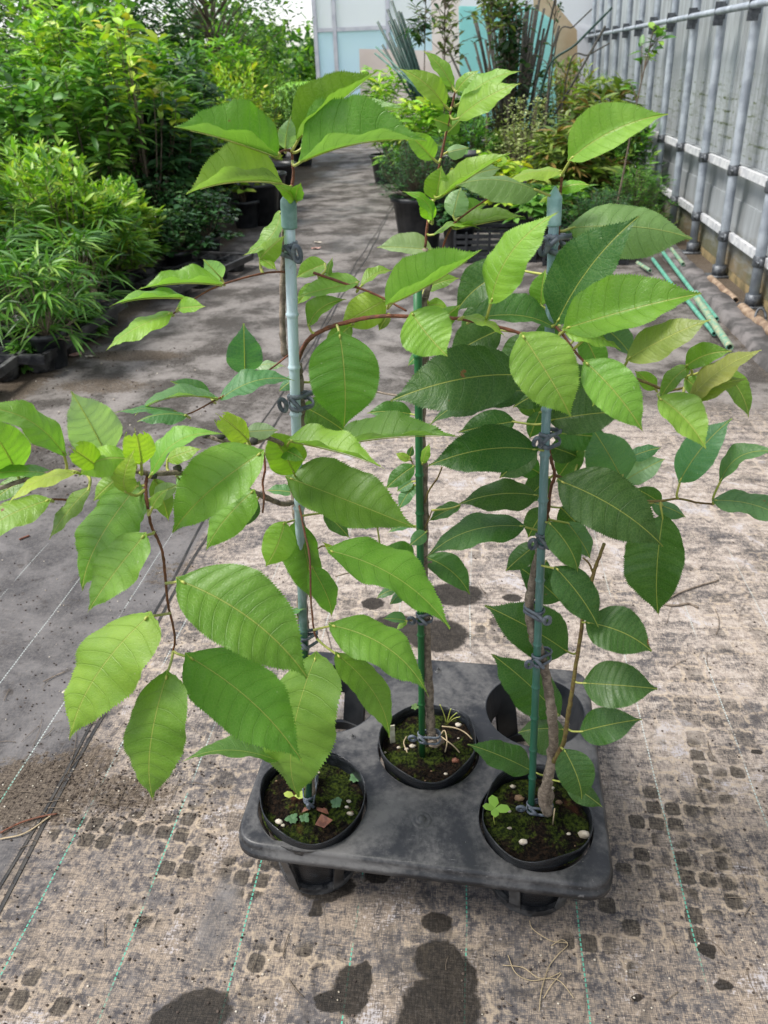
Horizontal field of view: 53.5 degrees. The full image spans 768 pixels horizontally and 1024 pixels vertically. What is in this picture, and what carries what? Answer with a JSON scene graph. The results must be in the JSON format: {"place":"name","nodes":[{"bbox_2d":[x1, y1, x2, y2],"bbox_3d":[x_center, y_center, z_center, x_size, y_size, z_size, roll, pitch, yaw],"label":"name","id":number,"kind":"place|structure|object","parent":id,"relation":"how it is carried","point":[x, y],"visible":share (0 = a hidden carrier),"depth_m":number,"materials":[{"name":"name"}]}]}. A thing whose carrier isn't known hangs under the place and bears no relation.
{"place":"outdoors","nodes":[
{"label":"outdoors","id":0,"kind":"place"},
{"bbox_2d":[0,0,313,63],"label":"sky","id":1,"kind":"structure","parent":0,"point":[297,20],"materials":[{"name":"white"}]},
{"bbox_2d":[0,73,767,1023],"bbox_3d":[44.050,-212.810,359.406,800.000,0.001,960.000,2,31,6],"label":"ground","id":2,"kind":"structure","parent":0,"point":[414,931],"depth_m":1.51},
{"bbox_2d":[0,346,26,382],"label":"pot tray","id":3,"kind":"object","parent":2,"relation":"on","point":[9,369],"visible":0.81,"depth_m":3.45,"materials":[{"name":"plastic"}]},
{"bbox_2d":[3,340,36,373],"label":"weed","id":4,"kind":"object","parent":2,"relation":"on","point":[28,347],"visible":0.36,"depth_m":3.53,"materials":[{"name":"green plant"}]},
{"bbox_2d":[0,193,41,311],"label":"grassy plant","id":5,"kind":"object","parent":2,"relation":"on","point":[8,208],"visible":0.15,"depth_m":4.30,"materials":[{"name":"green plant"}]},
{"bbox_2d":[0,49,56,246],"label":"potted shrub","id":6,"kind":"object","parent":2,"relation":"on","point":[11,74],"visible":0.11,"depth_m":5.17,"materials":[{"name":"green plant"}]},
{"bbox_2d":[0,201,72,313],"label":"grassy plant","id":7,"kind":"object","parent":2,"relation":"on","point":[24,230],"visible":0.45,"depth_m":4.06,"materials":[{"name":"green plant"}]},
{"bbox_2d":[0,131,89,248],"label":"azalea bush","id":8,"kind":"object","parent":2,"relation":"on","point":[10,152],"visible":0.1,"depth_m":4.70,"materials":[{"name":"green plant"}]},
{"bbox_2d":[0,79,93,223],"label":"potted shrub","id":9,"kind":"object","parent":2,"relation":"on","point":[33,125],"visible":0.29,"depth_m":4.93,"materials":[{"name":"green plant"}]},
{"bbox_2d":[3,191,103,298],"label":"grassy plant","id":10,"kind":"object","parent":2,"relation":"on","point":[60,207],"visible":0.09,"depth_m":4.29,"materials":[{"name":"green plant"}]},
{"bbox_2d":[0,0,120,178],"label":"potted shrub","id":11,"kind":"object","parent":2,"relation":"on","point":[12,10],"visible":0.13,"depth_m":6.35,"materials":[{"name":"green plant"}]},
{"bbox_2d":[0,135,121,297],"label":"azalea bush","id":12,"kind":"object","parent":2,"relation":"on","point":[65,168],"visible":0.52,"depth_m":4.17,"materials":[{"name":"green plant"}]},
{"bbox_2d":[0,299,127,372],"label":"pot tray","id":13,"kind":"object","parent":2,"relation":"on","point":[44,362],"visible":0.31,"depth_m":3.75,"materials":[{"name":"plastic"}]},
{"bbox_2d":[0,228,77,348],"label":"grassy plant","id":14,"kind":"object","parent":13,"relation":"in","point":[4,330],"visible":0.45,"depth_m":3.60,"materials":[{"name":"green plant"}]},
{"bbox_2d":[0,239,119,369],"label":"grassy plant","id":15,"kind":"object","parent":13,"relation":"on","point":[39,341],"visible":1,"depth_m":3.45,"materials":[{"name":"green plant"}]},
{"bbox_2d":[0,216,137,328],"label":"grassy plant","id":16,"kind":"object","parent":13,"relation":"in","point":[84,238],"visible":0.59,"depth_m":3.85,"materials":[{"name":"green plant"}]},
{"bbox_2d":[0,0,132,179],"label":"potted shrub","id":17,"kind":"object","parent":2,"relation":"on","point":[39,34],"visible":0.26,"depth_m":5.71,"materials":[{"name":"green plant"}]},
{"bbox_2d":[21,0,128,177],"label":"potted shrub","id":18,"kind":"object","parent":2,"relation":"on","point":[75,20],"visible":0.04,"depth_m":7.31,"materials":[{"name":"green plant"}]},
{"bbox_2d":[0,0,153,153],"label":"tree","id":19,"kind":"object","parent":2,"relation":"on","point":[35,5],"visible":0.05,"depth_m":7.76,"materials":[{"name":"green plant"}]},
{"bbox_2d":[0,42,158,202],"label":"potted shrub","id":20,"kind":"object","parent":2,"relation":"on","point":[93,144],"visible":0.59,"depth_m":5.23,"materials":[{"name":"green plant"}]},
{"bbox_2d":[0,0,174,100],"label":"tree","id":21,"kind":"object","parent":2,"relation":"on","point":[14,34],"visible":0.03,"depth_m":8.98,"materials":[{"name":"green plant"}]},
{"bbox_2d":[73,311,109,335],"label":"weed","id":22,"kind":"object","parent":2,"relation":"on","point":[106,328],"visible":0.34,"depth_m":3.97,"materials":[{"name":"green plant"}]},
{"bbox_2d":[39,194,164,298],"bbox_3d":[-1.639,-1.511,4.404,0.725,0.622,0.635,-10,31,-13],"label":"grassy plant","id":23,"kind":"object","parent":2,"relation":"on","point":[132,257],"visible":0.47,"depth_m":4.34,"materials":[{"name":"green plant"}]},
{"bbox_2d":[50,178,161,297],"bbox_3d":[-1.651,-1.575,4.459,0.633,0.678,0.630,2,31,6],"label":"azalea bush","id":24,"kind":"object","parent":2,"relation":"on","point":[124,202],"visible":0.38,"depth_m":4.39,"materials":[{"name":"green plant"}]},
{"bbox_2d":[50,0,184,215],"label":"potted shrub","id":25,"kind":"object","parent":2,"relation":"on","point":[88,4],"visible":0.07,"depth_m":6.01,"materials":[{"name":"green plant"}]},
{"bbox_2d":[71,173,175,272],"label":"azalea bush","id":26,"kind":"object","parent":2,"relation":"on","point":[131,192],"visible":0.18,"depth_m":4.76,"materials":[{"name":"green plant"}]},
{"bbox_2d":[71,0,192,234],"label":"leggy shrub","id":27,"kind":"object","parent":2,"relation":"on","point":[118,9],"visible":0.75,"depth_m":5.32,"materials":[{"name":"green plant"}]},
{"bbox_2d":[86,26,212,189],"bbox_3d":[-1.901,-3.034,6.132,1.146,1.501,1.080,21,38,34],"label":"potted shrub","id":28,"kind":"object","parent":2,"relation":"on","point":[143,80],"visible":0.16,"depth_m":5.92,"materials":[{"name":"green plant"}]},
{"bbox_2d":[118,36,204,170],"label":"potted shrub","id":29,"kind":"object","parent":2,"relation":"on","point":[161,49],"visible":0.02,"depth_m":7.20,"materials":[{"name":"green plant"}]},
{"bbox_2d":[134,173,203,243],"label":"glossy shrub","id":30,"kind":"object","parent":2,"relation":"on","point":[155,195],"visible":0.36,"depth_m":5.48,"materials":[{"name":"green plant"}]},
{"bbox_2d":[113,93,225,242],"bbox_3d":[-1.679,-2.659,5.923,0.918,1.056,0.958,2,31,6],"label":"potted shrub","id":31,"kind":"object","parent":2,"relation":"on","point":[173,162],"visible":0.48,"depth_m":5.70,"materials":[{"name":"green plant"}]},
{"bbox_2d":[111,0,227,87],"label":"potted shrub","id":32,"kind":"object","parent":2,"relation":"on","point":[174,31],"visible":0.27,"depth_m":8.76,"materials":[{"name":"green plant"}]},
{"bbox_2d":[138,204,221,265],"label":"glossy shrub","id":33,"kind":"object","parent":2,"relation":"on","point":[178,253],"visible":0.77,"depth_m":5.06,"materials":[{"name":"green plant"}]},
{"bbox_2d":[141,46,230,213],"bbox_3d":[-1.776,-3.387,6.857,1.180,1.364,1.214,2,31,6],"label":"potted shrub","id":34,"kind":"object","parent":2,"relation":"on","point":[211,92],"visible":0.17,"depth_m":6.59,"materials":[{"name":"green plant"}]},
{"bbox_2d":[129,250,253,297],"bbox_3d":[-1.303,-1.562,4.995,0.524,0.088,0.924,9,32,18],"label":"pot tray","id":35,"kind":"object","parent":2,"relation":"on","point":[232,261],"visible":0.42,"depth_m":5.02,"materials":[{"name":"plastic"}]},
{"bbox_2d":[153,39,238,150],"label":"potted shrub","id":36,"kind":"object","parent":2,"relation":"on","point":[192,47],"visible":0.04,"depth_m":8.20,"materials":[{"name":"green plant"}]},
{"bbox_2d":[0,206,393,911],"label":"mat seam strip","id":37,"kind":"object","parent":2,"relation":"on","point":[6,896],"visible":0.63,"depth_m":1.55,"materials":[{"name":"plastic"}]},
{"bbox_2d":[0,190,399,886],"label":"mat seam strip","id":38,"kind":"object","parent":2,"relation":"on","point":[154,612],"visible":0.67,"depth_m":1.58,"materials":[{"name":"plastic"}]},
{"bbox_2d":[167,187,244,251],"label":"glossy shrub","id":39,"kind":"object","parent":2,"relation":"on","point":[212,209],"visible":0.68,"depth_m":5.41,"materials":[{"name":"green plant"}]},
{"bbox_2d":[169,163,242,233],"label":"glossy shrub","id":40,"kind":"object","parent":2,"relation":"on","point":[232,212],"visible":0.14,"depth_m":6.08,"materials":[{"name":"green plant"}]},
{"bbox_2d":[115,0,313,98],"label":"tree","id":41,"kind":"object","parent":2,"relation":"on","point":[209,29],"visible":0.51,"depth_m":9.80,"materials":[{"name":"green plant"}]},
{"bbox_2d":[193,77,258,201],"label":"potted shrub","id":42,"kind":"object","parent":2,"relation":"on","point":[232,91],"visible":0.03,"depth_m":7.42,"materials":[{"name":"green plant"}]},
{"bbox_2d":[182,32,280,156],"bbox_3d":[-1.856,-4.745,8.991,1.298,1.534,1.138,-12,32,-17],"label":"potted shrub","id":43,"kind":"object","parent":2,"relation":"on","point":[247,59],"visible":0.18,"depth_m":8.60,"materials":[{"name":"green plant"}]},
{"bbox_2d":[216,142,267,228],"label":"potted plant","id":44,"kind":"object","parent":2,"relation":"on","point":[248,219],"visible":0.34,"depth_m":6.48,"materials":[{"name":"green plant"}]},
{"bbox_2d":[204,60,282,159],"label":"potted shrub","id":45,"kind":"object","parent":2,"relation":"on","point":[247,92],"visible":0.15,"depth_m":8.18,"materials":[{"name":"green plant"}]},
{"bbox_2d":[0,0,504,89],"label":"distant woods","id":46,"kind":"object","parent":2,"relation":"on","point":[307,61],"visible":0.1,"depth_m":63.07,"materials":[{"name":"green plant"}]},
{"bbox_2d":[221,57,291,148],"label":"potted shrub","id":47,"kind":"object","parent":2,"relation":"on","point":[264,65],"visible":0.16,"depth_m":9.32,"materials":[{"name":"green plant"}]},
{"bbox_2d":[234,182,278,225],"bbox_3d":[-1.087,-2.699,6.660,0.400,0.335,0.400,2,31,6],"label":"nursery pot","id":48,"kind":"object","parent":2,"relation":"on","point":[266,196],"visible":0.53,"depth_m":6.53,"materials":[{"name":"plastic"}]},
{"bbox_2d":[258,60,300,157],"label":"potted shrub","id":49,"kind":"object","parent":2,"relation":"on","point":[280,101],"visible":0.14,"depth_m":11.06,"materials":[{"name":"green plant"}]},
{"bbox_2d":[272,161,296,184],"bbox_3d":[-1.095,-3.441,7.916,0.400,0.335,0.400,2,31,6],"label":"nursery pot","id":50,"kind":"object","parent":2,"relation":"on","point":[286,166],"visible":0.27,"depth_m":7.78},
{"bbox_2d":[0,70,579,884],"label":"potted cherry sapling","id":51,"kind":"object","parent":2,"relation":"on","point":[312,790],"visible":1,"depth_m":0.75,"materials":[{"name":"plant"}]},
{"bbox_2d":[271,83,311,165],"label":"potted shrub","id":52,"kind":"object","parent":2,"relation":"on","point":[297,155],"visible":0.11,"depth_m":10.16,"materials":[{"name":"green plant"}]},
{"bbox_2d":[0,576,759,1005],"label":"dry root litter","id":53,"kind":"object","parent":2,"relation":"on","point":[208,820],"visible":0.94,"depth_m":1.46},
{"bbox_2d":[0,346,765,1020],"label":"perlite crumbs","id":54,"kind":"object","parent":2,"relation":"on","point":[218,854],"visible":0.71,"depth_m":1.41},
{"bbox_2d":[0,346,767,1023],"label":"soil crumbs","id":55,"kind":"object","parent":2,"relation":"on","point":[228,822],"visible":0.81,"depth_m":1.42,"materials":[{"name":"soil"}]},
{"bbox_2d":[356,65,422,183],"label":"potted shrub","id":56,"kind":"object","parent":2,"relation":"on","point":[379,87],"visible":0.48,"depth_m":8.27,"materials":[{"name":"green plant"}]},
{"bbox_2d":[359,49,438,146],"bbox_3d":[0.217,-5.507,10.165,1.090,1.185,0.020,2,31,6],"label":"beige board","id":57,"kind":"object","parent":2,"relation":"on","point":[368,58],"visible":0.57,"depth_m":9.97,"materials":[{"name":"wood"}]},
{"bbox_2d":[311,0,496,96],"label":"glass end wall","id":58,"kind":"structure","parent":2,"relation":"on","point":[344,31],"depth_m":11.92,"materials":[{"name":"glass"}]},
{"bbox_2d":[368,96,452,188],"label":"rhododendron","id":59,"kind":"object","parent":2,"relation":"on","point":[422,121],"visible":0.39,"depth_m":7.28,"materials":[{"name":"green plant"}]},
{"bbox_2d":[370,136,462,247],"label":"potted shrub","id":60,"kind":"object","parent":2,"relation":"on","point":[409,219],"visible":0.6,"depth_m":5.47,"materials":[{"name":"green plant"}]},
{"bbox_2d":[397,0,443,128],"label":"tall sapling","id":61,"kind":"object","parent":2,"relation":"on","point":[422,29],"visible":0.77,"depth_m":7.25,"materials":[{"name":"green plant"}]},
{"bbox_2d":[377,0,467,143],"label":"leaning cane bin","id":62,"kind":"object","parent":2,"relation":"on","point":[402,52],"visible":0.22,"depth_m":7.95,"materials":[{"name":"plastic"}]},
{"bbox_2d":[239,652,612,916],"bbox_3d":[0.084,0.480,1.388,0.604,0.156,0.494,2,31,6],"label":"carrying tray","id":63,"kind":"object","parent":2,"relation":"on","point":[407,831],"visible":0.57,"depth_m":1.24,"materials":[{"name":"plastic"}]},
{"bbox_2d":[335,51,523,789],"bbox_3d":[0.053,0.026,1.120,0.243,1.204,0.184,2,31,6],"label":"potted cherry sapling","id":64,"kind":"object","parent":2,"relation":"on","point":[424,746],"visible":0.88,"depth_m":1.05,"materials":[{"name":"plant"}]},
{"bbox_2d":[410,0,479,137],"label":"tall sapling","id":65,"kind":"object","parent":2,"relation":"on","point":[444,17],"visible":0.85,"depth_m":6.92,"materials":[{"name":"green plant"}]},
{"bbox_2d":[431,0,459,116],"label":"beige strip","id":66,"kind":"object","parent":2,"relation":"on","point":[436,38],"depth_m":10.08,"materials":[{"name":"beige"}]},
{"bbox_2d":[417,84,493,147],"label":"potted shrub","id":67,"kind":"object","parent":2,"relation":"on","point":[456,100],"visible":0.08,"depth_m":7.74,"materials":[{"name":"green plant"}]},
{"bbox_2d":[433,150,480,188],"bbox_3d":[0.614,-2.764,6.472,0.424,0.530,0.424,2,31,6],"label":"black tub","id":68,"kind":"object","parent":2,"relation":"on","point":[471,153],"visible":0.1,"depth_m":6.21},
{"bbox_2d":[435,187,485,251],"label":"potted plant","id":69,"kind":"object","parent":2,"relation":"on","point":[445,215],"visible":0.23,"depth_m":5.33,"materials":[{"name":"green plant"}]},
{"bbox_2d":[425,111,505,172],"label":"potted shrub","id":70,"kind":"object","parent":2,"relation":"on","point":[477,143],"visible":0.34,"depth_m":6.73,"materials":[{"name":"green plant"}]},
{"bbox_2d":[462,97,515,137],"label":"potted shrub","id":71,"kind":"object","parent":2,"relation":"on","point":[492,117],"visible":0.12,"depth_m":7.78,"materials":[{"name":"green plant"}]},
{"bbox_2d":[465,0,517,151],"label":"tall sapling","id":72,"kind":"object","parent":2,"relation":"on","point":[495,13],"visible":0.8,"depth_m":6.64,"materials":[{"name":"green plant"}]},
{"bbox_2d":[453,223,536,262],"bbox_3d":[0.766,-1.875,5.283,0.556,0.200,0.396,2,31,6],"label":"black crate","id":73,"kind":"object","parent":2,"relation":"on","point":[484,252],"visible":0.36,"depth_m":5.13,"materials":[{"name":"plastic"}]},
{"bbox_2d":[475,196,527,228],"bbox_3d":[0.874,-2.452,6.155,0.556,0.300,0.396,2,31,6],"label":"black crate","id":74,"kind":"object","parent":2,"relation":"on","point":[525,214],"visible":0.13,"depth_m":5.98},
{"bbox_2d":[464,153,546,227],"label":"potted plant","id":75,"kind":"object","parent":2,"relation":"on","point":[504,165],"visible":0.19,"depth_m":5.95,"materials":[{"name":"green plant"}]},
{"bbox_2d":[459,6,556,142],"bbox_3d":[1.605,-5.457,9.667,1.339,1.654,0.010,2,31,6],"label":"teal sheet","id":76,"kind":"object","parent":2,"relation":"on","point":[467,26],"visible":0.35,"depth_m":9.46,"materials":[{"name":"plastic"}]},
{"bbox_2d":[479,124,537,171],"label":"potted shrub","id":77,"kind":"object","parent":2,"relation":"on","point":[500,137],"visible":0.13,"depth_m":7.00,"materials":[{"name":"green plant"}]},
{"bbox_2d":[528,0,554,152],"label":"long stem","id":78,"kind":"object","parent":77,"relation":"on","point":[539,59],"visible":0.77,"depth_m":6.51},
{"bbox_2d":[532,7,612,165],"bbox_3d":[1.596,-3.564,6.594,0.608,1.322,0.042,16,35,27],"label":"long stem","id":79,"kind":"object","parent":77,"relation":"on","point":[576,43],"visible":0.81,"depth_m":6.45,"materials":[{"name":"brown plant"}]},
{"bbox_2d":[474,0,547,136],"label":"tall sapling","id":80,"kind":"object","parent":2,"relation":"on","point":[505,48],"visible":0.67,"depth_m":7.06,"materials":[{"name":"green plant"}]},
{"bbox_2d":[447,0,606,153],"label":"cane bin","id":81,"kind":"object","parent":2,"relation":"on","point":[527,57],"visible":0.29,"depth_m":7.54,"materials":[{"name":"plastic"}]},
{"bbox_2d":[491,94,563,211],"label":"variegated bush","id":82,"kind":"object","parent":2,"relation":"on","point":[525,132],"visible":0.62,"depth_m":6.46,"materials":[{"name":"green plant"}]},
{"bbox_2d":[498,81,559,168],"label":"potted shrub","id":83,"kind":"object","parent":2,"relation":"on","point":[550,102],"visible":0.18,"depth_m":8.00,"materials":[{"name":"green plant"}]},
{"bbox_2d":[503,920,573,1010],"bbox_3d":[0.244,0.696,1.161,0.110,0.001,0.117,20,37,33],"label":"root thread","id":84,"kind":"object","parent":2,"relation":"on","point":[544,978],"visible":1,"depth_m":1.15},
{"bbox_2d":[502,180,599,230],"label":"potted plant","id":85,"kind":"object","parent":2,"relation":"on","point":[535,208],"visible":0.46,"depth_m":5.32,"materials":[{"name":"green plant"}]},
{"bbox_2d":[528,0,581,140],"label":"tall sapling","id":86,"kind":"object","parent":2,"relation":"on","point":[557,21],"visible":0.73,"depth_m":6.79,"materials":[{"name":"green plant"}]},
{"bbox_2d":[533,0,577,121],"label":"tan board","id":87,"kind":"object","parent":2,"relation":"on","point":[567,38],"visible":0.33,"depth_m":9.69,"materials":[{"name":"wood"}]},
{"bbox_2d":[535,54,598,140],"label":"potted shrub","id":88,"kind":"object","parent":2,"relation":"on","point":[574,68],"visible":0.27,"depth_m":7.95,"materials":[{"name":"green plant"}]},
{"bbox_2d":[545,8,591,128],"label":"long stem","id":89,"kind":"object","parent":2,"relation":"on","point":[554,56],"visible":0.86,"depth_m":6.50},
{"bbox_2d":[512,120,627,223],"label":"potted shrub","id":90,"kind":"object","parent":2,"relation":"on","point":[594,171],"visible":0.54,"depth_m":5.80,"materials":[{"name":"green plant"}]},
{"bbox_2d":[391,101,767,906],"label":"potted cherry sapling","id":91,"kind":"object","parent":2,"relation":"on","point":[537,817],"visible":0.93,"depth_m":0.89,"materials":[{"name":"plant"}]},
{"bbox_2d":[540,225,628,265],"bbox_3d":[1.342,-1.808,5.135,0.556,0.200,0.396,2,31,6],"label":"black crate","id":92,"kind":"object","parent":2,"relation":"on","point":[620,261],"visible":0.13,"depth_m":5.02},
{"bbox_2d":[540,70,652,202],"bbox_3d":[1.768,-3.079,6.387,1.010,1.086,1.002,2,31,6],"label":"potted shrub","id":93,"kind":"object","parent":2,"relation":"on","point":[614,92],"visible":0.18,"depth_m":6.20,"materials":[{"name":"green plant"}]},
{"bbox_2d":[560,185,646,233],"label":"feathery plant","id":94,"kind":"object","parent":2,"relation":"on","point":[614,195],"visible":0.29,"depth_m":5.12,"materials":[{"name":"green plant"}]},
{"bbox_2d":[586,120,666,203],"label":"potted shrub","id":95,"kind":"object","parent":2,"relation":"on","point":[639,148],"visible":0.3,"depth_m":6.10,"materials":[{"name":"green plant"}]},
{"bbox_2d":[601,165,680,219],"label":"grassy bush","id":96,"kind":"object","parent":2,"relation":"on","point":[625,188],"visible":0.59,"depth_m":5.38,"materials":[{"name":"green plant"}]},
{"bbox_2d":[617,22,675,203],"bbox_3d":[1.597,-2.382,4.957,0.382,1.353,0.289,2,31,6],"label":"tall sapling","id":97,"kind":"object","parent":2,"relation":"on","point":[658,31],"visible":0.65,"depth_m":4.71,"materials":[{"name":"green plant"}]},
{"bbox_2d":[584,0,767,309],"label":"pipe frame","id":98,"kind":"object","parent":2,"relation":"on","point":[734,168],"visible":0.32,"depth_m":5.02,"materials":[{"name":"metal"}]},
{"bbox_2d":[661,251,694,290],"bbox_3d":[1.797,-1.474,4.669,0.023,0.022,1.068,3,31,8],"label":"garden cane","id":99,"kind":"object","parent":2,"relation":"on","point":[678,273],"visible":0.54,"depth_m":4.62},
{"bbox_2d":[597,0,767,312],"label":"greenhouse wall","id":100,"kind":"structure","parent":2,"relation":"on","point":[747,209],"depth_m":5.04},
{"bbox_2d":[508,0,597,25],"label":"white sheet","id":101,"kind":"object","parent":100,"relation":"attached to","point":[575,11],"depth_m":10.04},
{"bbox_2d":[571,23,597,114],"bbox_3d":[2.615,-5.651,10.370,0.810,1.781,0.020,2,31,6],"label":"white sheet","id":102,"kind":"object","parent":100,"relation":"attached to","point":[583,45],"visible":0.07,"depth_m":10.06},
{"bbox_2d":[685,299,715,335],"bbox_3d":[1.625,-1.011,3.923,0.023,0.022,0.604,2,31,7],"label":"garden cane","id":103,"kind":"object","parent":2,"relation":"on","point":[699,315],"visible":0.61,"depth_m":3.89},
{"bbox_2d":[658,244,767,371],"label":"kerb","id":104,"kind":"structure","parent":2,"relation":"on","point":[749,334],"depth_m":3.91,"materials":[{"name":"concrete"}]},
{"bbox_2d":[707,275,738,302],"bbox_3d":[1.882,-1.241,4.241,0.040,0.039,0.479,1,31,5],"label":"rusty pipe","id":105,"kind":"object","parent":104,"relation":"on","point":[720,285],"visible":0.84,"depth_m":4.21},
{"bbox_2d":[737,303,767,334],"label":"rusty pipe","id":106,"kind":"object","parent":104,"relation":"on","point":[748,311],"visible":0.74,"depth_m":3.74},
{"bbox_2d":[692,291,733,350],"bbox_3d":[1.609,-0.959,3.760,0.034,0.033,0.904,3,31,9],"label":"garden cane","id":107,"kind":"object","parent":2,"relation":"on","point":[718,329],"visible":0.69,"depth_m":3.64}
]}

